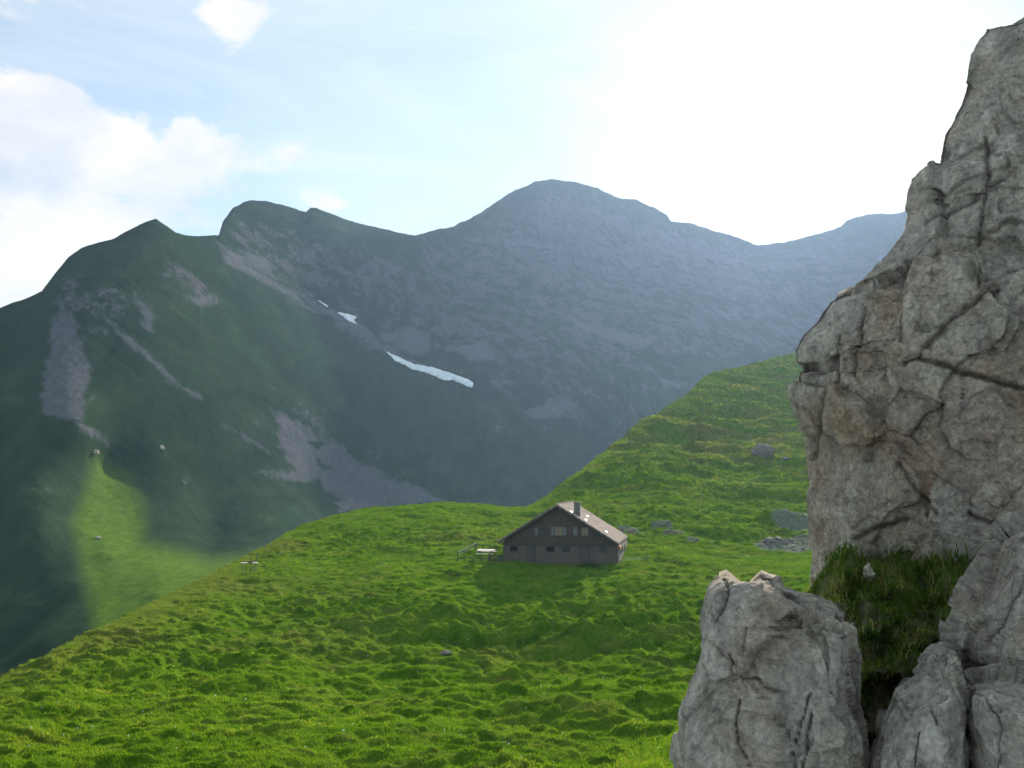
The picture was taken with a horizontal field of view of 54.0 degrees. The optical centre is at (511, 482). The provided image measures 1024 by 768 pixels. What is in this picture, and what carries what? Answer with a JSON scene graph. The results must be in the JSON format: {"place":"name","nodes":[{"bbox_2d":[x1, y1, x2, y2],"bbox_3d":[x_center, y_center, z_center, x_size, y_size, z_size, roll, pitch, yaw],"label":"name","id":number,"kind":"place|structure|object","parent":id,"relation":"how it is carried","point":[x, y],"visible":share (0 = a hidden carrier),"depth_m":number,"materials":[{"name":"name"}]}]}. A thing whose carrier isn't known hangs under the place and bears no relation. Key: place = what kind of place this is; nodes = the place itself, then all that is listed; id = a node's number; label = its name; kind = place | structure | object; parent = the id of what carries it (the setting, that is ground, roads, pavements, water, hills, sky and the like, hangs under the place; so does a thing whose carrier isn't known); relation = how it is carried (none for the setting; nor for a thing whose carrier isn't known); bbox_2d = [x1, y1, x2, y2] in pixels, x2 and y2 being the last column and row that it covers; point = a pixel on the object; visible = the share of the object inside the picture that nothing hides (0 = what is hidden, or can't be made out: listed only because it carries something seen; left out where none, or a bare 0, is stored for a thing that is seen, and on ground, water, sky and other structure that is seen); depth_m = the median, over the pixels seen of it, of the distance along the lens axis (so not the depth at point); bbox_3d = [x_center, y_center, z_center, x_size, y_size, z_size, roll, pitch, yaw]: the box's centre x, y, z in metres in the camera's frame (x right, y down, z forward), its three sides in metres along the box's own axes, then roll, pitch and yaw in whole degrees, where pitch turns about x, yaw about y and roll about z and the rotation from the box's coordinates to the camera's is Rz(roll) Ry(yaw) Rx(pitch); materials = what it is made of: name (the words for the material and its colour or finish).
{"place":"outdoors","nodes":[
{"label":"outdoors","id":0,"kind":"place"},
{"bbox_2d":[0,352,811,767],"bbox_3d":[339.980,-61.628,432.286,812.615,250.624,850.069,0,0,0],"label":"meadow","id":1,"kind":"structure","parent":0,"point":[680,632],"depth_m":81.43,"materials":[{"name":"green plant"}]},
{"bbox_2d":[241,550,257,572],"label":"wooden stand","id":2,"kind":"object","parent":1,"relation":"on","point":[250,562],"visible":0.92,"depth_m":113.05,"materials":[{"name":"grey wood"}]},
{"bbox_2d":[28,552,716,764],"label":"wild flowers","id":3,"kind":"object","parent":1,"relation":"on","point":[340,703],"visible":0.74,"depth_m":51.41,"materials":[{"name":"white plant"}]},
{"bbox_2d":[439,650,452,654],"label":"boulder","id":4,"kind":"object","parent":1,"relation":"on","point":[445,652],"visible":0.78,"depth_m":70.75,"materials":[{"name":"stone"}]},
{"bbox_2d":[457,542,476,556],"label":"rail fence","id":5,"kind":"object","parent":1,"relation":"on","point":[468,549],"visible":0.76,"depth_m":121.11,"materials":[{"name":"grey wood"}]},
{"bbox_2d":[457,557,488,561],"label":"rail fence","id":6,"kind":"object","parent":1,"relation":"on","point":[473,558],"visible":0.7,"depth_m":117.08,"materials":[{"name":"brown wood"}]},
{"bbox_2d":[476,549,495,555],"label":"picnic table","id":7,"kind":"object","parent":1,"relation":"on","point":[486,550],"visible":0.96,"depth_m":120.08,"materials":[{"name":"grey wood"}]},
{"bbox_2d":[475,544,500,552],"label":"rail fence","id":8,"kind":"object","parent":1,"relation":"on","point":[487,545],"visible":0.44,"depth_m":123.55,"materials":[{"name":"brown wood"}]},
{"bbox_2d":[489,554,501,561],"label":"picket fence","id":9,"kind":"object","parent":1,"relation":"on","point":[495,555],"visible":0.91,"depth_m":117.16,"materials":[{"name":"grey wood"}]},
{"bbox_2d":[497,501,627,564],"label":"chalet","id":10,"kind":"object","parent":1,"relation":"on","point":[570,532],"visible":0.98,"depth_m":117.08,"materials":[{"name":"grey wood"}]},
{"bbox_2d":[510,546,517,551],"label":"window","id":11,"kind":"structure","parent":10,"relation":"in","point":[512,548],"depth_m":117.97,"materials":[{"name":"black glass"}]},
{"bbox_2d":[526,545,535,562],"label":"door","id":12,"kind":"structure","parent":10,"relation":"in","point":[530,550],"depth_m":117.57,"materials":[{"name":"wood"}]},
{"bbox_2d":[538,527,543,534],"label":"window","id":13,"kind":"structure","parent":10,"relation":"in","point":[540,529],"depth_m":117.33,"materials":[{"name":"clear glass"}]},
{"bbox_2d":[546,546,554,551],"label":"window","id":14,"kind":"structure","parent":10,"relation":"in","point":[548,548],"depth_m":117.17,"materials":[{"name":"black glass"}]},
{"bbox_2d":[554,526,561,535],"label":"window","id":15,"kind":"structure","parent":10,"relation":"in","point":[557,529],"depth_m":116.94,"materials":[{"name":"beige glass"}]},
{"bbox_2d":[562,546,569,551],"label":"window","id":16,"kind":"structure","parent":10,"relation":"in","point":[564,548],"depth_m":116.86,"materials":[{"name":"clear glass"}]},
{"bbox_2d":[579,546,589,564],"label":"door","id":17,"kind":"structure","parent":10,"relation":"in","point":[584,551],"depth_m":116.43,"materials":[{"name":"wood"}]},
{"bbox_2d":[581,527,588,535],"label":"window","id":18,"kind":"structure","parent":10,"relation":"in","point":[584,530],"depth_m":116.37,"materials":[{"name":"beige glass"}]},
{"bbox_2d":[599,547,606,551],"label":"window","id":19,"kind":"structure","parent":10,"relation":"in","point":[601,549],"depth_m":116.07,"materials":[{"name":"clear glass"}]},
{"bbox_2d":[618,510,809,551],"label":"rubble","id":20,"kind":"object","parent":1,"relation":"on","point":[697,539],"visible":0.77,"depth_m":139.95,"materials":[{"name":"stone"}]},
{"bbox_2d":[751,442,774,458],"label":"boulder","id":21,"kind":"object","parent":1,"relation":"on","point":[763,450],"visible":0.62,"depth_m":234.37,"materials":[{"name":"stone"}]},
{"bbox_2d":[760,536,788,544],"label":"boulder","id":22,"kind":"object","parent":1,"relation":"on","point":[778,539],"visible":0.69,"depth_m":135.91,"materials":[{"name":"stone"}]},
{"bbox_2d":[788,17,1023,587],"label":"rock pillar","id":23,"kind":"object","parent":1,"relation":"on","point":[906,394],"visible":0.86,"depth_m":8.26,"materials":[{"name":"grey stone"}]},
{"bbox_2d":[0,179,906,675],"bbox_3d":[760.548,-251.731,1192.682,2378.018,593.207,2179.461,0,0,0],"label":"mountains","id":24,"kind":"structure","parent":0,"point":[254,385],"depth_m":639.26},
{"bbox_2d":[73,456,245,625],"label":"valley grass","id":25,"kind":"structure","parent":24,"relation":"on","point":[130,559],"depth_m":286.81,"materials":[{"name":"green plant"}]},
{"bbox_2d":[337,312,356,323],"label":"snow patch","id":26,"kind":"object","parent":24,"relation":"on","point":[350,318],"visible":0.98,"depth_m":786.15,"materials":[{"name":"white snow"}]},
{"bbox_2d":[387,352,472,386],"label":"snow patch","id":27,"kind":"object","parent":24,"relation":"on","point":[440,374],"visible":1,"depth_m":774.98,"materials":[{"name":"white snow"}]},
{"bbox_2d":[0,0,1023,307],"label":"sky","id":28,"kind":"structure","parent":0,"point":[757,122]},
{"bbox_2d":[669,570,868,767],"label":"boulder","id":29,"kind":"object","parent":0,"point":[770,684],"visible":0.99,"depth_m":5.23,"materials":[{"name":"grey stone"}]},
{"bbox_2d":[850,637,861,709],"bbox_3d":[2.012,1.108,5.958,0.123,0.410,0.352,0,0,19],"label":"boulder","id":30,"kind":"object","parent":29,"relation":"on","point":[856,667],"visible":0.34,"depth_m":5.81,"materials":[{"name":"grey stone"}]},
{"bbox_2d":[798,531,978,752],"bbox_3d":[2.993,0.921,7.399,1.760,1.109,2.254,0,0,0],"label":"ledge grass","id":31,"kind":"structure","parent":0,"point":[883,587],"depth_m":7.33,"materials":[{"name":"green plant"}]},
{"bbox_2d":[863,563,875,581],"bbox_3d":[2.693,0.675,7.560,0.108,0.144,0.077,0,0,-26],"label":"ledge stone","id":32,"kind":"object","parent":31,"relation":"on","point":[869,572],"visible":0.99,"depth_m":7.54,"materials":[{"name":"grey stone"}]},
{"bbox_2d":[868,642,970,767],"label":"boulder","id":33,"kind":"object","parent":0,"point":[921,721],"visible":0.99,"depth_m":4.87,"materials":[{"name":"grey stone"}]},
{"bbox_2d":[962,663,1023,767],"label":"boulder","id":34,"kind":"object","parent":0,"point":[995,727],"visible":0.78,"depth_m":4.74,"materials":[{"name":"grey stone"}]},
{"bbox_2d":[938,510,1023,669],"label":"boulder","id":35,"kind":"object","parent":34,"relation":"on","point":[982,625],"visible":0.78,"depth_m":5.53,"materials":[{"name":"grey stone"}]}
]}

